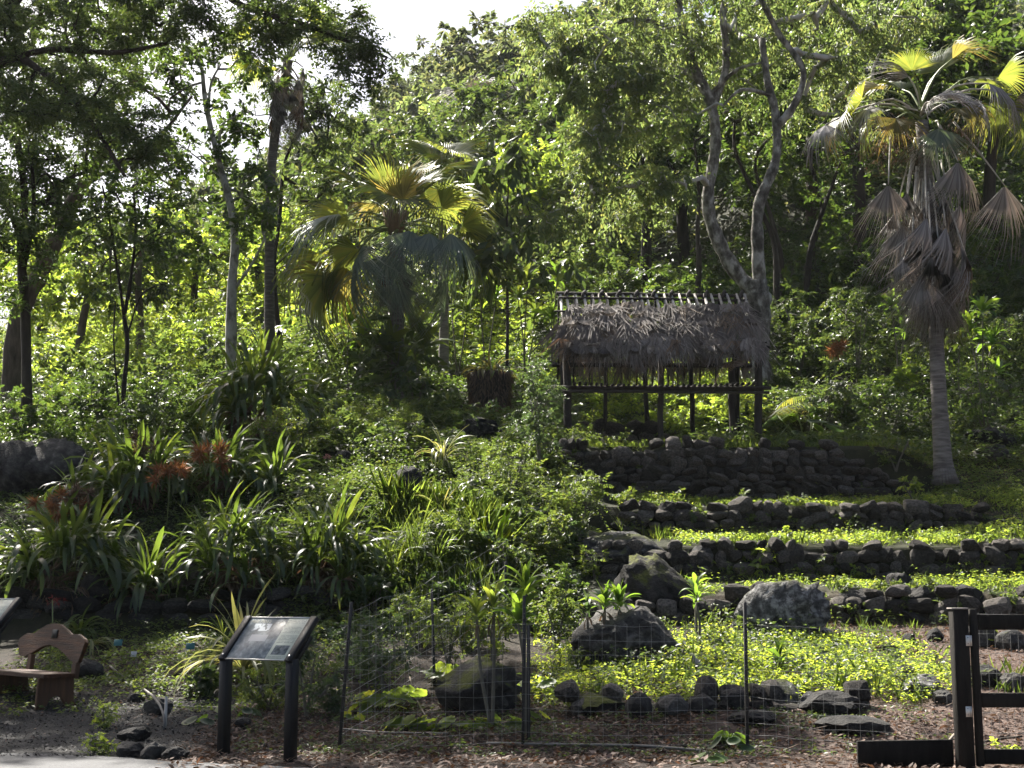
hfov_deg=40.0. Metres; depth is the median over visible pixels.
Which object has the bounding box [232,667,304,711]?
shrub
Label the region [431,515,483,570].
strap leaf plant
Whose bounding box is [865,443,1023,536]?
leaf litter
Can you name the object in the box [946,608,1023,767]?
wooden gate
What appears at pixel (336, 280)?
fan palm
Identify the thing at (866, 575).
ground cover
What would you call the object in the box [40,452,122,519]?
strap leaf plant
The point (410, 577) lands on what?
strap leaf plant
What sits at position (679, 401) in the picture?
shrub
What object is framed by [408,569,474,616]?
shrub
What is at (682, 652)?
shrub
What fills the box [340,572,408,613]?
shrub
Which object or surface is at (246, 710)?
broad leaf weed
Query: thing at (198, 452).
flower
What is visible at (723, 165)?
scrub
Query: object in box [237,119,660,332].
scrub
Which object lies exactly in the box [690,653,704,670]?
dove
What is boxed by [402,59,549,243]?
tree
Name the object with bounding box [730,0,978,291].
tree
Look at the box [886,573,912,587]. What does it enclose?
rock
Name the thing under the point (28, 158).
tree
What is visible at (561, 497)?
shrub
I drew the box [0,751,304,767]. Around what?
path
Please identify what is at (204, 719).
broad leaf weed
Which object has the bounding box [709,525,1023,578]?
scrub
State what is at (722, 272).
shrub
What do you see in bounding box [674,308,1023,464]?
undergrowth
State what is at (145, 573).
strap leaf plant
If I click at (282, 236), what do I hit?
tree
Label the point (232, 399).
strap leaf plant
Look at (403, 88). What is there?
tree
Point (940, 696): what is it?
rock
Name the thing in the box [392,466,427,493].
boulder
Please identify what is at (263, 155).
tree
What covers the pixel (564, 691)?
stone edging
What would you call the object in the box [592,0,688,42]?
tree
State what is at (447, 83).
tree
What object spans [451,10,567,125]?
tree
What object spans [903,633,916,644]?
rock
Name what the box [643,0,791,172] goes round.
tree
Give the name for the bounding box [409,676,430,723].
dry stick
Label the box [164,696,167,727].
wooden stake
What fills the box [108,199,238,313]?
tree
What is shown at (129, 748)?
rock
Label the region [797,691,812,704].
rock
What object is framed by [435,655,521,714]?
boulder
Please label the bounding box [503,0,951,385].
tree
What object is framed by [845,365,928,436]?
shrub
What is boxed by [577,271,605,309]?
shrub
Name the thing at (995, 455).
boulder
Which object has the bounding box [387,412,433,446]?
shrub
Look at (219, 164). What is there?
tree
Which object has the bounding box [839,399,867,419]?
shrub
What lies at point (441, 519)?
shrub
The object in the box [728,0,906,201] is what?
tree
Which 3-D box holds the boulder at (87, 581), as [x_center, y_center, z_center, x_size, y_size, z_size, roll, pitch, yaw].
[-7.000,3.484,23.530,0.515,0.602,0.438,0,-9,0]
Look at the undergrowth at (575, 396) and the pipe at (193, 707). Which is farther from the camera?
the undergrowth at (575, 396)
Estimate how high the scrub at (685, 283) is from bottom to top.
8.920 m
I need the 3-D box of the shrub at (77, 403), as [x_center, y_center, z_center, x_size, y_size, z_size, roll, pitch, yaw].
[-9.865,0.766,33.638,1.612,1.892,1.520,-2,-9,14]
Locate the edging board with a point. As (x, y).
(919, 753)
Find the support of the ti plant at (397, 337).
on the ground at (14, 632)
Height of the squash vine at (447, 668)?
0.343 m
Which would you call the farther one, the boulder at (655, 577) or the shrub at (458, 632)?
the boulder at (655, 577)
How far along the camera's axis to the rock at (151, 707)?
17.82 m
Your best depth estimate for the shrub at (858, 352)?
37.32 m
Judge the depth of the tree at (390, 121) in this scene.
98.31 m
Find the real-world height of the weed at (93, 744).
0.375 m
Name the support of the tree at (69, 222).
on the ground at (14, 632)
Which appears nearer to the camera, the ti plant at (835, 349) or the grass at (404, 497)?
the grass at (404, 497)
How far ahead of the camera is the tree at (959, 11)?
62.79 m
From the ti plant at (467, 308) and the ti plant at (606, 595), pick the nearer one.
the ti plant at (606, 595)
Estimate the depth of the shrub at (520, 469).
27.20 m
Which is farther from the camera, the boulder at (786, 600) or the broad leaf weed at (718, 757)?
the boulder at (786, 600)
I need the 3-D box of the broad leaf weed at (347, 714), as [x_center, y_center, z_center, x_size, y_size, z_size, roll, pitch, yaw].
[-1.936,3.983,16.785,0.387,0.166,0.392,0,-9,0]
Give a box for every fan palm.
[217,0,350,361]
[270,144,508,403]
[374,135,508,380]
[800,35,1023,485]
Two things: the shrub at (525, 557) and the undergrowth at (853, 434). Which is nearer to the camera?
the shrub at (525, 557)
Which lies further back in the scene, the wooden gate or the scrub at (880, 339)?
the scrub at (880, 339)
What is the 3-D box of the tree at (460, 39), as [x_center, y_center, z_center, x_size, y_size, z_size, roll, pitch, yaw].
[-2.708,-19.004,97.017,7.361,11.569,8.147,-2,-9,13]
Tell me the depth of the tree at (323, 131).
120.48 m
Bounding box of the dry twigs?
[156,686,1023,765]
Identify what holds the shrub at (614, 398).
on the ground at (14, 632)
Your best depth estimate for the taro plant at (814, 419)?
34.78 m
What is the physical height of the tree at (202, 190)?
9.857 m
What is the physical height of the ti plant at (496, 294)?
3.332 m
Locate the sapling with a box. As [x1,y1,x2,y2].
[446,135,585,370]
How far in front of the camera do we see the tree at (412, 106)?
113.74 m
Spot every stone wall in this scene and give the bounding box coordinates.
[0,585,354,621]
[556,435,909,503]
[573,418,707,446]
[595,536,1023,580]
[611,496,995,536]
[612,581,764,624]
[830,584,1023,623]
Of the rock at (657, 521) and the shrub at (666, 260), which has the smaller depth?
the rock at (657, 521)
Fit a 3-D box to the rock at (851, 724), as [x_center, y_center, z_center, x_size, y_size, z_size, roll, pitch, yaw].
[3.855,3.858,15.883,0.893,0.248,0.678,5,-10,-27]
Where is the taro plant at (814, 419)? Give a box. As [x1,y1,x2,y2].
[762,395,853,436]
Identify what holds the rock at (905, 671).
on the ground at (14, 632)
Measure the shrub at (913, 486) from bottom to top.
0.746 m
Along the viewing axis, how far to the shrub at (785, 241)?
46.38 m
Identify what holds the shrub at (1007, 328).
on the ground at (14, 632)
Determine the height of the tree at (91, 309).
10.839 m
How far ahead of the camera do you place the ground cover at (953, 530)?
26.08 m
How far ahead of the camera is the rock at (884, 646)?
20.25 m
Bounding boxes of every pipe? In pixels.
[173,706,215,707]
[343,728,447,733]
[486,742,703,751]
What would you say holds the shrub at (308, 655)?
on the ground at (14, 632)
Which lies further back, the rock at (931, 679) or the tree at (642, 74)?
the tree at (642, 74)
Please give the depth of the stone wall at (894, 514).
27.17 m
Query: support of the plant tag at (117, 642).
on the ground at (14, 632)
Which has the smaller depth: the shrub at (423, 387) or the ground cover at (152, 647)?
the ground cover at (152, 647)
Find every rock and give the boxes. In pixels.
[116,741,143,757]
[117,727,151,741]
[126,693,144,701]
[140,742,165,759]
[143,697,173,714]
[161,746,189,760]
[232,717,251,727]
[569,692,624,714]
[625,692,652,716]
[652,519,675,525]
[654,694,688,716]
[688,693,718,713]
[691,545,713,567]
[706,641,726,651]
[719,688,744,710]
[726,709,776,725]
[767,679,801,704]
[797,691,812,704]
[798,690,865,715]
[814,715,889,735]
[822,627,831,633]
[838,587,870,609]
[880,642,901,650]
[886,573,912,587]
[894,665,915,680]
[901,674,945,695]
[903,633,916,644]
[909,585,938,605]
[927,628,943,641]
[932,690,952,703]
[955,584,983,602]
[969,630,997,647]
[971,664,1001,687]
[994,630,1023,650]
[999,672,1023,692]
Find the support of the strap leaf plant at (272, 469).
on the ground at (14, 632)
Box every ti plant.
[326,299,379,391]
[357,316,423,400]
[380,306,458,395]
[436,273,482,375]
[454,581,511,728]
[471,276,504,364]
[492,557,553,734]
[499,263,547,371]
[531,260,570,371]
[572,589,602,629]
[580,578,641,626]
[678,572,713,643]
[760,634,798,670]
[824,337,848,424]
[873,287,919,379]
[927,328,977,401]
[957,295,1009,395]
[984,355,1014,408]
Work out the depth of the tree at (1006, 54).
47.04 m
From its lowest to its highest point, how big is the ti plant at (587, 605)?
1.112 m
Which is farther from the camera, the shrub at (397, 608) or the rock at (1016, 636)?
the shrub at (397, 608)
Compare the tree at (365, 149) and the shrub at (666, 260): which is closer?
the shrub at (666, 260)
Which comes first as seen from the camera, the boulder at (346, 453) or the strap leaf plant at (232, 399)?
the boulder at (346, 453)
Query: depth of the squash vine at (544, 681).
17.88 m
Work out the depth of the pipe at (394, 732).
15.78 m
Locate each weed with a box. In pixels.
[78,732,120,755]
[90,696,125,729]
[181,714,233,725]
[215,705,264,718]
[333,711,364,722]
[595,434,617,448]
[608,486,636,504]
[629,438,647,451]
[685,752,729,762]
[707,730,754,751]
[749,542,778,576]
[813,552,840,576]
[989,737,1021,748]
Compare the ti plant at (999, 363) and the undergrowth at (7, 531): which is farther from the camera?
the ti plant at (999, 363)
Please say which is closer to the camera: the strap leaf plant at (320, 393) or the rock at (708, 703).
the rock at (708, 703)
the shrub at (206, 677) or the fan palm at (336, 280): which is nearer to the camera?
the shrub at (206, 677)
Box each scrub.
[0,192,380,373]
[0,271,450,395]
[0,306,465,405]
[0,350,381,447]
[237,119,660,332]
[253,230,644,393]
[283,381,601,551]
[316,383,589,569]
[522,13,1023,261]
[523,353,774,436]
[571,427,871,499]
[602,170,1023,356]
[617,487,992,533]
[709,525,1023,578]
[732,266,1023,383]
[734,571,1023,618]
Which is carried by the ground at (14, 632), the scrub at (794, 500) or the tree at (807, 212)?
the tree at (807, 212)
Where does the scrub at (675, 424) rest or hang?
on the ground at (14, 632)
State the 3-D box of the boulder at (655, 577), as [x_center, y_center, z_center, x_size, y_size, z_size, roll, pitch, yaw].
[2.351,3.425,23.241,1.183,1.276,1.364,8,-12,-42]
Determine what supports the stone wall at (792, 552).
on the ground at (14, 632)
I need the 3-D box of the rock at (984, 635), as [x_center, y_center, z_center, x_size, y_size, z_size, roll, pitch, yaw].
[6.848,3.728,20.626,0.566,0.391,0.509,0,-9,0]
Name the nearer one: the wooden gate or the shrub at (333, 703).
the wooden gate
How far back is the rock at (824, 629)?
21.54 m
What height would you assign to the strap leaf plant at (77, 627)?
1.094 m
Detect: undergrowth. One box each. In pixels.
[0,1,1023,381]
[0,340,558,474]
[0,444,406,604]
[33,221,661,405]
[271,407,588,637]
[535,357,795,439]
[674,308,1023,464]
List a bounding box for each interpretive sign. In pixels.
[0,597,21,642]
[217,616,318,761]
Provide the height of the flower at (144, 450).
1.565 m
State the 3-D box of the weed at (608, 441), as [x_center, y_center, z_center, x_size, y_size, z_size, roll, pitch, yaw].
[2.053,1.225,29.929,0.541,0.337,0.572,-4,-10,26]
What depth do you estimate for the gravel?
16.90 m
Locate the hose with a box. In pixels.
[109,666,165,729]
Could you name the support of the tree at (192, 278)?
on the ground at (14, 632)
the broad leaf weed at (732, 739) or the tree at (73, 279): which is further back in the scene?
the tree at (73, 279)
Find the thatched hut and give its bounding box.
[527,290,781,446]
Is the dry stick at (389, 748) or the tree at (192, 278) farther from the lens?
the tree at (192, 278)
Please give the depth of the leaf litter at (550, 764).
14.79 m
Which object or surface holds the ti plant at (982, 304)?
on the ground at (14, 632)
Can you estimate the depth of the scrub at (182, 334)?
48.14 m
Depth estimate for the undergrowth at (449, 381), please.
32.17 m
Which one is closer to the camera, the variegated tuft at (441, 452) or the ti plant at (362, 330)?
the variegated tuft at (441, 452)
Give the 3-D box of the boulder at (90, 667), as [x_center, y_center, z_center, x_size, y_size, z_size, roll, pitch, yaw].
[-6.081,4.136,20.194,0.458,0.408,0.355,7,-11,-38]
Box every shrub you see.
[0,384,80,441]
[60,376,128,434]
[72,302,122,333]
[105,368,203,440]
[120,304,186,361]
[175,309,223,344]
[183,435,232,475]
[183,660,218,697]
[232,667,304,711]
[240,393,328,457]
[275,613,349,716]
[303,394,338,431]
[310,389,380,435]
[313,673,356,716]
[314,317,356,374]
[328,607,387,681]
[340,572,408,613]
[340,609,422,690]
[349,313,449,406]
[379,586,446,645]
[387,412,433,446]
[391,353,446,404]
[408,502,485,563]
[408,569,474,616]
[411,593,479,663]
[447,595,492,647]
[469,598,518,660]
[471,430,548,498]
[485,536,540,587]
[507,357,568,467]
[521,508,571,564]
[530,581,585,646]
[541,469,613,540]
[542,561,589,603]
[560,646,592,671]
[575,545,612,578]
[576,242,621,288]
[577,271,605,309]
[587,359,638,405]
[630,253,682,291]
[654,362,705,407]
[658,647,693,668]
[694,261,732,291]
[694,358,753,399]
[726,613,754,636]
[769,227,841,294]
[770,283,833,377]
[770,309,801,362]
[798,375,864,433]
[808,264,898,384]
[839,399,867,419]
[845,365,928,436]
[848,237,901,297]
[868,425,927,471]
[877,278,952,357]
[877,351,929,394]
[895,475,932,504]
[926,357,1023,430]
[952,229,1005,302]
[956,296,1023,383]
[984,210,1023,294]
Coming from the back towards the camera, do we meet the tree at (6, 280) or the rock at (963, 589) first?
the tree at (6, 280)
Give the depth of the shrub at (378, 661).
18.69 m
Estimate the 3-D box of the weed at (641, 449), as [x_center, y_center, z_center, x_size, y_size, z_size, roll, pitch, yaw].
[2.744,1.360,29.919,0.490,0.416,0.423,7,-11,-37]
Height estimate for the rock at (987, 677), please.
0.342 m
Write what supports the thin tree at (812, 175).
on the ground at (14, 632)
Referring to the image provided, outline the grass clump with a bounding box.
[605,515,627,531]
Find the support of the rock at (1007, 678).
on the ground at (14, 632)
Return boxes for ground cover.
[0,613,415,715]
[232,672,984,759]
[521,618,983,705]
[615,486,1023,593]
[623,477,1023,623]
[879,425,1023,500]
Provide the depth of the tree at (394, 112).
142.04 m
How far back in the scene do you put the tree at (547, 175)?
53.01 m
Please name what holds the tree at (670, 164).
on the ground at (14, 632)
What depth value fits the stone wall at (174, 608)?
23.12 m
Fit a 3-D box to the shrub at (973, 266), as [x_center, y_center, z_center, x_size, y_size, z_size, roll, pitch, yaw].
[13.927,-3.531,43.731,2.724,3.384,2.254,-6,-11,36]
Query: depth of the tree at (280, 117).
41.44 m
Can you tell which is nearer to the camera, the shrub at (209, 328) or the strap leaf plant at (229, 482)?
the strap leaf plant at (229, 482)
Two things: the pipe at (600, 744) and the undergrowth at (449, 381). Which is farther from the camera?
the undergrowth at (449, 381)
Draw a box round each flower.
[24,482,90,582]
[46,595,67,660]
[48,478,96,582]
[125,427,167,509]
[144,458,192,524]
[188,438,234,510]
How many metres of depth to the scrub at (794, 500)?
27.36 m
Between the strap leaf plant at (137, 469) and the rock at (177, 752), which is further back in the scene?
the strap leaf plant at (137, 469)
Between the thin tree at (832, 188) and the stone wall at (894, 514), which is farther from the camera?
the thin tree at (832, 188)
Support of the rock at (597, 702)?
on the ground at (14, 632)
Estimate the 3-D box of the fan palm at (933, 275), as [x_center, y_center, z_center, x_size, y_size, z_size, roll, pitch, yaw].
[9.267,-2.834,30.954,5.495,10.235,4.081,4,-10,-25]
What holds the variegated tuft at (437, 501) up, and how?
on the ground at (14, 632)
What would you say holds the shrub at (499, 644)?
on the ground at (14, 632)
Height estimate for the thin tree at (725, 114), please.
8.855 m
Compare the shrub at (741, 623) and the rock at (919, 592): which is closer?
the shrub at (741, 623)
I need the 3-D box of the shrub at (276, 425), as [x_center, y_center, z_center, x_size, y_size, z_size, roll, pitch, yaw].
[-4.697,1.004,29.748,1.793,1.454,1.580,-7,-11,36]
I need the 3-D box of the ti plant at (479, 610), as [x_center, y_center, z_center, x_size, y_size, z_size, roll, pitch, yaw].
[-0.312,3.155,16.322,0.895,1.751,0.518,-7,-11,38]
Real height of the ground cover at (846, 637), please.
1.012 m
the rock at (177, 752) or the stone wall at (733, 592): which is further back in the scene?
the stone wall at (733, 592)
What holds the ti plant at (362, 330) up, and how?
on the ground at (14, 632)
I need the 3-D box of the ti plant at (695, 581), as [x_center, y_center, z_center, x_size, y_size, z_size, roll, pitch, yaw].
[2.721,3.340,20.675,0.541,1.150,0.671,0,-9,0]
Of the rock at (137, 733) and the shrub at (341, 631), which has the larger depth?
the shrub at (341, 631)
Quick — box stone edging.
[554,676,870,715]
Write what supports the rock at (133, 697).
on the ground at (14, 632)
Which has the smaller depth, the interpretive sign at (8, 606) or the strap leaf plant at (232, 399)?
the interpretive sign at (8, 606)
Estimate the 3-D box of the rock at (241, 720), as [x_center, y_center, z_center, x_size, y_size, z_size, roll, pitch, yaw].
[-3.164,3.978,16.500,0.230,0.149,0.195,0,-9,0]
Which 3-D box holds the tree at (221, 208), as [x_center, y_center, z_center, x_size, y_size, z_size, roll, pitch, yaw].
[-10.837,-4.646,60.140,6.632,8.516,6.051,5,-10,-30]
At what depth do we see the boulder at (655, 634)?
19.24 m
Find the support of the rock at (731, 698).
on the ground at (14, 632)
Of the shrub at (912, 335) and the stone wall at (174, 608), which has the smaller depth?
the stone wall at (174, 608)
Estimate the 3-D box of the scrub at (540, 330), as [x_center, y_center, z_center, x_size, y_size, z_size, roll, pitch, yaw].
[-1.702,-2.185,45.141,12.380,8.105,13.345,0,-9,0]
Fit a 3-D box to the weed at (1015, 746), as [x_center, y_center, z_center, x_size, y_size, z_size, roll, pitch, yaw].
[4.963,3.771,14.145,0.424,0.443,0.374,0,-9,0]
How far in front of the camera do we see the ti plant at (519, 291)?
40.88 m
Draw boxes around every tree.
[0,0,175,437]
[0,0,413,235]
[0,10,211,430]
[0,206,185,361]
[0,230,102,330]
[1,186,149,382]
[51,156,212,430]
[51,201,228,381]
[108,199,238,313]
[135,23,293,370]
[144,199,264,361]
[166,161,285,326]
[173,176,329,324]
[213,168,288,204]
[237,203,360,285]
[245,53,362,381]
[250,191,294,244]
[251,148,279,163]
[254,144,385,238]
[258,131,338,197]
[283,101,452,249]
[285,198,348,244]
[307,126,331,149]
[350,212,456,291]
[352,131,384,226]
[356,108,498,284]
[361,114,408,136]
[367,72,422,121]
[370,91,405,116]
[376,128,414,167]
[388,71,435,119]
[389,115,466,142]
[395,80,469,131]
[399,33,476,98]
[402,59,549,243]
[410,64,438,91]
[419,65,566,129]
[424,9,501,99]
[433,72,516,243]
[441,139,464,179]
[450,122,612,293]
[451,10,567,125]
[468,72,642,260]
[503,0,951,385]
[506,0,663,233]
[509,31,572,113]
[544,62,741,304]
[553,0,618,19]
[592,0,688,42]
[597,27,796,277]
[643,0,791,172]
[653,104,747,302]
[688,74,782,357]
[702,6,911,246]
[722,77,823,323]
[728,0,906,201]
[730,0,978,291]
[782,97,857,309]
[799,117,887,331]
[823,0,1014,210]
[846,0,1023,192]
[881,0,1023,292]
[985,0,1023,20]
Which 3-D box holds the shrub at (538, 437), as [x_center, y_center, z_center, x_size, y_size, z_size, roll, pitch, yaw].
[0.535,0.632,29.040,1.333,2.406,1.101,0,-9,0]
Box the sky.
[0,0,715,329]
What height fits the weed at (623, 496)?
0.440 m
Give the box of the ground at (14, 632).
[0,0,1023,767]
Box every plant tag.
[113,639,122,654]
[131,651,136,658]
[186,643,194,653]
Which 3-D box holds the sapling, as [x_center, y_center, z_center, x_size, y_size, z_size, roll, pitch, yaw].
[-0.153,-3.392,38.025,3.200,7.314,3.002,-9,-12,44]
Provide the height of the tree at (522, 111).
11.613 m
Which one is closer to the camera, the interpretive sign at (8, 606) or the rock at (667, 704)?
the rock at (667, 704)
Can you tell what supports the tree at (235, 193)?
on the ground at (14, 632)
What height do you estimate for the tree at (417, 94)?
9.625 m
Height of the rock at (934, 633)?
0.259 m
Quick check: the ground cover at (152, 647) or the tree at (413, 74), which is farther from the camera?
the tree at (413, 74)
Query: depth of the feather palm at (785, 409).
35.09 m
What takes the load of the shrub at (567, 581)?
on the ground at (14, 632)
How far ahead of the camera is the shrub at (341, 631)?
19.39 m
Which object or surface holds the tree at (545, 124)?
on the ground at (14, 632)
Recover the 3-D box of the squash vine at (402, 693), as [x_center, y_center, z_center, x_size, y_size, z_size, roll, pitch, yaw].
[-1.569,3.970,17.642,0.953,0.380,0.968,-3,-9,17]
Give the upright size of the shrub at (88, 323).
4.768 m
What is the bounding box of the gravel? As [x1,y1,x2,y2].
[0,668,354,756]
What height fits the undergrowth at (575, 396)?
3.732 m
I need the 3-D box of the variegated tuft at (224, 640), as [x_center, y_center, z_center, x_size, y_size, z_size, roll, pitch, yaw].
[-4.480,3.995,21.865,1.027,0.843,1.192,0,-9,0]
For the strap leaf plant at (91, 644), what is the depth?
21.80 m
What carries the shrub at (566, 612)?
on the ground at (14, 632)
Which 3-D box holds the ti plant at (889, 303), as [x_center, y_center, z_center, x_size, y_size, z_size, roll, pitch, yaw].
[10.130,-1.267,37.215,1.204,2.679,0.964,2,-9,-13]
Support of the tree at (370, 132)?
on the ground at (14, 632)
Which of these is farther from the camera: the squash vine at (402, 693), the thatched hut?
the thatched hut
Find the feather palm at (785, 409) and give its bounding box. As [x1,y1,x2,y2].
[748,394,827,424]
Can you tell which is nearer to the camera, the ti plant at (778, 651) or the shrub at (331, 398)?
the ti plant at (778, 651)
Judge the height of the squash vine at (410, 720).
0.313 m
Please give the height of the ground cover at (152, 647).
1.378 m
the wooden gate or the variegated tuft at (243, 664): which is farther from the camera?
the variegated tuft at (243, 664)
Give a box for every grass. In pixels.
[365,462,529,608]
[547,433,887,448]
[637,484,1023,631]
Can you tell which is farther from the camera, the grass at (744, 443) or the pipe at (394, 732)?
the grass at (744, 443)
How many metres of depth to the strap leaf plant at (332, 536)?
23.57 m
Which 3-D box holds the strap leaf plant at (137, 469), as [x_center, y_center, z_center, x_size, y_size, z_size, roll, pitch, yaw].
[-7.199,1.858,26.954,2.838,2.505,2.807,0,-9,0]
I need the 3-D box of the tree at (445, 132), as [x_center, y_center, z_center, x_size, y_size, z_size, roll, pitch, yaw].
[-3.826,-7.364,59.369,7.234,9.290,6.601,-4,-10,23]
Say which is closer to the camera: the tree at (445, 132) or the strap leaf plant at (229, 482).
the strap leaf plant at (229, 482)
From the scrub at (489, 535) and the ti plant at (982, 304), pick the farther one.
the ti plant at (982, 304)
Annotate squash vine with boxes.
[348,685,427,713]
[381,710,550,731]
[423,661,458,681]
[517,675,561,695]
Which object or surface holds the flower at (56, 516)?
on the ground at (14, 632)
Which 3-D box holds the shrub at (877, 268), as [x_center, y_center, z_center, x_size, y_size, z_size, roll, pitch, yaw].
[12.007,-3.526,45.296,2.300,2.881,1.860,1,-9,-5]
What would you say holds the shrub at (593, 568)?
on the ground at (14, 632)
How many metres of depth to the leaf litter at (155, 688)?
19.29 m
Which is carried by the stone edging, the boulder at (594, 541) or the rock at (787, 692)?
the rock at (787, 692)
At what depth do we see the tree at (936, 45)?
48.81 m
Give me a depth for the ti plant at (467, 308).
41.41 m
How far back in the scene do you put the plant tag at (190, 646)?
20.93 m
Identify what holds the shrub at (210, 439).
on the ground at (14, 632)
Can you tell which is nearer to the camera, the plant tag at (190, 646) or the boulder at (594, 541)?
the plant tag at (190, 646)
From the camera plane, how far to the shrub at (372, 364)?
36.37 m
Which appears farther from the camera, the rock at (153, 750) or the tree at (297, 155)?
the tree at (297, 155)
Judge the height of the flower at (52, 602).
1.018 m
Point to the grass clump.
(621, 529)
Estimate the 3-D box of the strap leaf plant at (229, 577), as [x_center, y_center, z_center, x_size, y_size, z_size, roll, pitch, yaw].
[-4.826,2.948,23.770,2.699,2.958,2.490,-4,-9,22]
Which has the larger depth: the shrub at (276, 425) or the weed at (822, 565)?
the shrub at (276, 425)
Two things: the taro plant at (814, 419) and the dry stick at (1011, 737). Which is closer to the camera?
the dry stick at (1011, 737)
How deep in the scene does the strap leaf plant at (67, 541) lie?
23.50 m
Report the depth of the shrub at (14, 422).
33.36 m
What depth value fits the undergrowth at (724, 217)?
60.77 m
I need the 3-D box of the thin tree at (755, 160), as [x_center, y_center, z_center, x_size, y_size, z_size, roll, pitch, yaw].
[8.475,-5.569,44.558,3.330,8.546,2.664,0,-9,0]
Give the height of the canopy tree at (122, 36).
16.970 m
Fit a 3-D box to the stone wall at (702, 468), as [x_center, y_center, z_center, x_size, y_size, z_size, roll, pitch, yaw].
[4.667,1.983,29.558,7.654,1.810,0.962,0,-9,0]
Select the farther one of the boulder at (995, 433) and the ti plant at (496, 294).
the ti plant at (496, 294)
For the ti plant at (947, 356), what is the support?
on the ground at (14, 632)
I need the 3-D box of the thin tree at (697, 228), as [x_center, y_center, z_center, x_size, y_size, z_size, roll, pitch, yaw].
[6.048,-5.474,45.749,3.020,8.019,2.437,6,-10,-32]
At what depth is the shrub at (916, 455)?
29.77 m
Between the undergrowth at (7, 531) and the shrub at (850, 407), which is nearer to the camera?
the undergrowth at (7, 531)
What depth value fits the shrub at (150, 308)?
61.47 m
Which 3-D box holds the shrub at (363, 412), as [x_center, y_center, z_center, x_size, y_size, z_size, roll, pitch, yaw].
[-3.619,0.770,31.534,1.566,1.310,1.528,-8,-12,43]
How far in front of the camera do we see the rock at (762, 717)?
16.00 m
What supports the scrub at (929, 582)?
on the stone wall at (890, 599)
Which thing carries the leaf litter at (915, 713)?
on the ground at (14, 632)
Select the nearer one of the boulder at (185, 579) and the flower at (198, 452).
the boulder at (185, 579)
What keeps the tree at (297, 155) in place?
on the ground at (14, 632)
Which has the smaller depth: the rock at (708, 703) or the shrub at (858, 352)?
the rock at (708, 703)
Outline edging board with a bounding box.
[856,739,953,767]
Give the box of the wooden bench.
[0,623,88,709]
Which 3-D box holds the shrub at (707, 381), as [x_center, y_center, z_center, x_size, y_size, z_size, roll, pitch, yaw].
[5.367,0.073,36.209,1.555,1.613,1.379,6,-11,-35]
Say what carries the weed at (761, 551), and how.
on the ground at (14, 632)
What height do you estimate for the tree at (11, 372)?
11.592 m
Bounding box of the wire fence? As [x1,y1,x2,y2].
[338,543,949,752]
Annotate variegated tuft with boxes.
[157,574,314,697]
[192,614,234,650]
[408,420,476,475]
[410,487,452,517]
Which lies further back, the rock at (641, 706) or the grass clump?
the grass clump
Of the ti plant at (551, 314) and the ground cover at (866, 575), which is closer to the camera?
the ground cover at (866, 575)
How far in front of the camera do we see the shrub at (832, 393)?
34.63 m
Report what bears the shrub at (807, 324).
on the ground at (14, 632)
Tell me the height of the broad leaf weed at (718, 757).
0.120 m
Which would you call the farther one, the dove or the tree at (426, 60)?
the tree at (426, 60)
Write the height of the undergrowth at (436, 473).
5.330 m
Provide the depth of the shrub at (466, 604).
21.23 m
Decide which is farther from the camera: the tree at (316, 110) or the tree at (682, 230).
the tree at (682, 230)
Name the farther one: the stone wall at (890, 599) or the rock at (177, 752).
the stone wall at (890, 599)
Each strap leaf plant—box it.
[0,486,150,618]
[33,604,111,641]
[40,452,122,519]
[49,637,123,657]
[63,420,211,519]
[87,526,182,623]
[147,477,309,616]
[159,420,272,504]
[178,320,329,442]
[228,428,319,501]
[258,478,407,608]
[259,355,348,426]
[351,496,479,593]
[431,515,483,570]
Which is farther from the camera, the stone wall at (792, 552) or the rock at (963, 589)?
the stone wall at (792, 552)
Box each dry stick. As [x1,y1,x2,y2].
[359,740,409,753]
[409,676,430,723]
[974,735,1022,744]
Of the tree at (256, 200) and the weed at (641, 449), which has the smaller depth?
the weed at (641, 449)
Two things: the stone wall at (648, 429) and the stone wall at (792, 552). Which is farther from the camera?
the stone wall at (648, 429)
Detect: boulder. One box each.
[0,440,35,493]
[20,437,88,490]
[71,658,104,680]
[78,574,105,601]
[158,550,205,588]
[334,450,354,460]
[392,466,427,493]
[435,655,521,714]
[461,416,504,437]
[571,605,681,666]
[576,530,666,572]
[614,553,694,607]
[732,579,830,636]
[964,427,1019,447]
[968,443,1010,460]
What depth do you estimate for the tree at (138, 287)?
50.82 m
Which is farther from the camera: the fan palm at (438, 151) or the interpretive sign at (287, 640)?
the fan palm at (438, 151)
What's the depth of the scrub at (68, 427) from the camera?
33.45 m
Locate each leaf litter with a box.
[0,639,345,748]
[155,706,1023,767]
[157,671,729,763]
[647,615,1023,767]
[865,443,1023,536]
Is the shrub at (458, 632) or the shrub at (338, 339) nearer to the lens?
the shrub at (458, 632)

